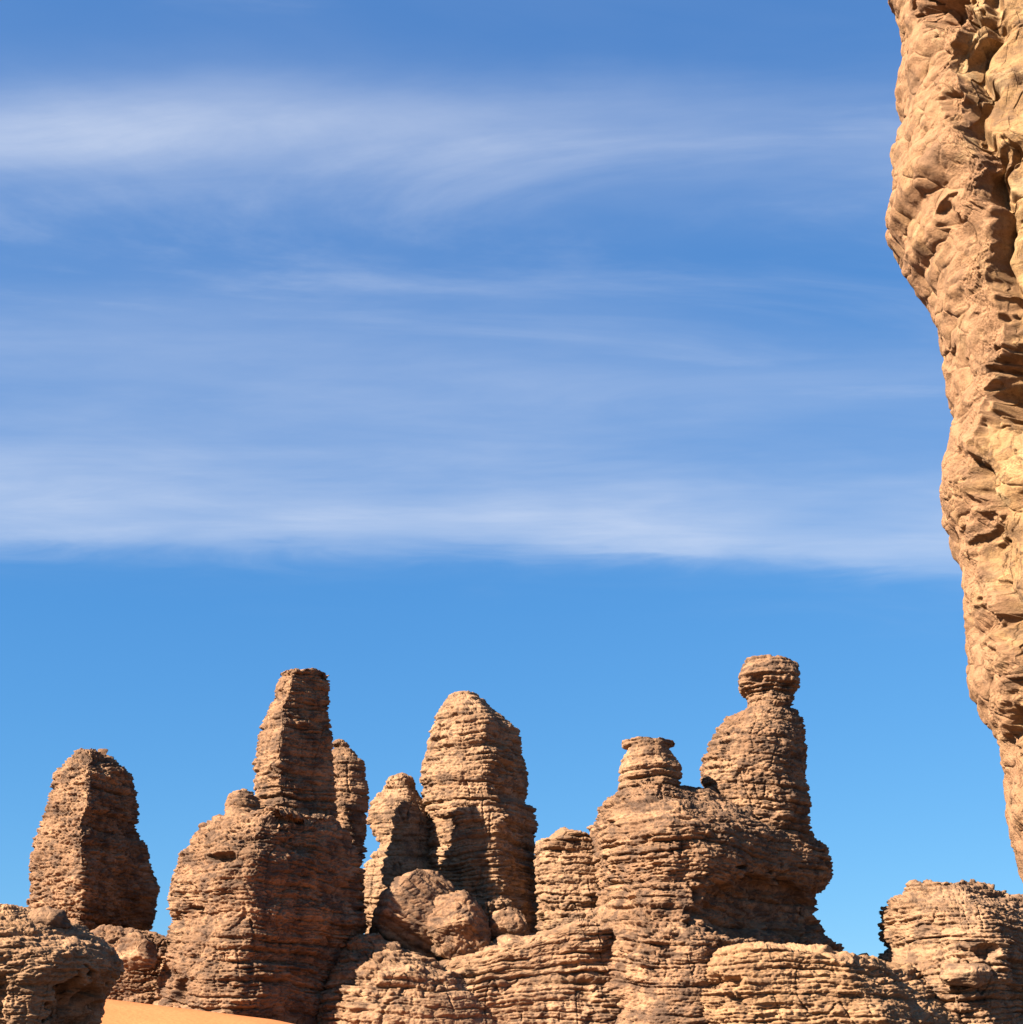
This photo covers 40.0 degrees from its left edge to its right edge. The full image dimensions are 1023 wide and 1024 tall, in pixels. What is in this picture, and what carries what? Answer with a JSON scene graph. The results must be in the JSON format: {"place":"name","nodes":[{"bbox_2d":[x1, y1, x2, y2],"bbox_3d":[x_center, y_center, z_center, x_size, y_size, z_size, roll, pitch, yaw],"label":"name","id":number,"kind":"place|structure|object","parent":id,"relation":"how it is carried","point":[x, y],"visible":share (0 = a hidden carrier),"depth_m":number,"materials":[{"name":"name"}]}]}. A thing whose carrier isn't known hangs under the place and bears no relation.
{"place":"outdoors","nodes":[
{"label":"outdoors","id":0,"kind":"place"},
{"bbox_2d":[101,999,291,1023],"bbox_3d":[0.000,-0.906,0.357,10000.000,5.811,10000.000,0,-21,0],"label":"sand","id":1,"kind":"structure","parent":0,"point":[120,1012],"depth_m":80.75,"materials":[{"name":"orange sand"}]},
{"bbox_2d":[0,904,124,1023],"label":"rock outcrop","id":2,"kind":"object","parent":1,"relation":"on","point":[49,974],"visible":0.91,"depth_m":55.41,"materials":[{"name":"stone"}]},
{"bbox_2d":[28,906,71,928],"bbox_3d":[-18.667,16.356,56.648,1.836,0.960,1.286,0,-21,0],"label":"boulder","id":3,"kind":"object","parent":2,"relation":"on","point":[50,916],"visible":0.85,"depth_m":56.30,"materials":[{"name":"stone"}]},
{"bbox_2d":[26,748,160,931],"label":"rock pinnacle","id":4,"kind":"object","parent":1,"relation":"on","point":[90,867],"visible":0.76,"depth_m":102.54,"materials":[{"name":"stone"}]},
{"bbox_2d":[98,749,107,755],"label":"stone","id":5,"kind":"object","parent":4,"relation":"on","point":[103,751],"visible":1,"depth_m":106.64,"materials":[{"name":"red stone"}]},
{"bbox_2d":[90,924,169,1004],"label":"rubble bank","id":6,"kind":"structure","parent":1,"relation":"on","point":[138,986],"depth_m":92.74,"materials":[{"name":"red stone"}]},
{"bbox_2d":[114,932,157,971],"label":"boulder","id":7,"kind":"object","parent":6,"relation":"on","point":[136,950],"visible":0.95,"depth_m":90.79,"materials":[{"name":"stone"}]},
{"bbox_2d":[153,668,367,1023],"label":"stepped rock tower","id":8,"kind":"structure","parent":1,"relation":"on","point":[265,900],"depth_m":93.75,"materials":[{"name":"stone"}]},
{"bbox_2d":[198,822,206,828],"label":"stone","id":9,"kind":"object","parent":8,"relation":"on","point":[202,824],"visible":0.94,"depth_m":96.68,"materials":[{"name":"red stone"}]},
{"bbox_2d":[332,739,369,911],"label":"slender rock pillar","id":10,"kind":"structure","parent":1,"relation":"on","point":[352,792],"depth_m":106.45,"materials":[{"name":"stone"}]},
{"bbox_2d":[363,772,429,933],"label":"rock pillar","id":11,"kind":"object","parent":1,"relation":"on","point":[397,819],"visible":0.43,"depth_m":110.12,"materials":[{"name":"stone"}]},
{"bbox_2d":[316,932,494,1023],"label":"rock ledge","id":12,"kind":"object","parent":1,"relation":"on","point":[375,978],"visible":0.96,"depth_m":92.78,"materials":[{"name":"stone"}]},
{"bbox_2d":[419,690,538,960],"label":"domed rock pinnacle","id":13,"kind":"object","parent":1,"relation":"on","point":[482,824],"visible":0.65,"depth_m":109.89,"materials":[{"name":"stone"}]},
{"bbox_2d":[438,919,620,1023],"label":"layered rock slope","id":14,"kind":"structure","parent":1,"relation":"on","point":[554,976],"depth_m":95.78,"materials":[{"name":"stone"}]},
{"bbox_2d":[369,869,454,957],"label":"boulder","id":15,"kind":"object","parent":14,"relation":"on","point":[402,911],"visible":0.75,"depth_m":98.60,"materials":[{"name":"stone"}]},
{"bbox_2d":[425,890,490,958],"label":"boulder","id":16,"kind":"object","parent":14,"relation":"on","point":[457,924],"visible":0.82,"depth_m":98.07,"materials":[{"name":"stone"}]},
{"bbox_2d":[488,907,526,941],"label":"boulder","id":17,"kind":"object","parent":14,"relation":"on","point":[508,920],"visible":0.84,"depth_m":99.70,"materials":[{"name":"stone"}]},
{"bbox_2d":[533,827,601,931],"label":"rock wall","id":18,"kind":"structure","parent":1,"relation":"on","point":[567,888],"depth_m":104.63,"materials":[{"name":"stone"}]},
{"bbox_2d":[586,654,843,1023],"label":"two headed rock formation","id":19,"kind":"object","parent":1,"relation":"on","point":[691,880],"visible":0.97,"depth_m":101.26,"materials":[{"name":"stone"}]},
{"bbox_2d":[699,941,962,1023],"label":"rock ridge","id":20,"kind":"object","parent":1,"relation":"on","point":[760,982],"visible":0.78,"depth_m":92.48,"materials":[{"name":"stone"}]},
{"bbox_2d":[877,879,1022,1023],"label":"layered rock outcrop","id":21,"kind":"object","parent":1,"relation":"on","point":[928,928],"visible":0.84,"depth_m":102.22,"materials":[{"name":"stone"}]},
{"bbox_2d":[939,963,992,988],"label":"boulder","id":22,"kind":"object","parent":21,"relation":"on","point":[975,975],"visible":1,"depth_m":98.04,"materials":[{"name":"stone"}]},
{"bbox_2d":[885,0,1022,882],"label":"rock cliff","id":23,"kind":"structure","parent":1,"relation":"on","point":[954,225],"depth_m":23.97,"materials":[{"name":"stone"}]},
{"bbox_2d":[0,0,1022,957],"label":"sky","id":24,"kind":"structure","parent":0,"point":[569,366],"materials":[{"name":"blue"}]}
]}

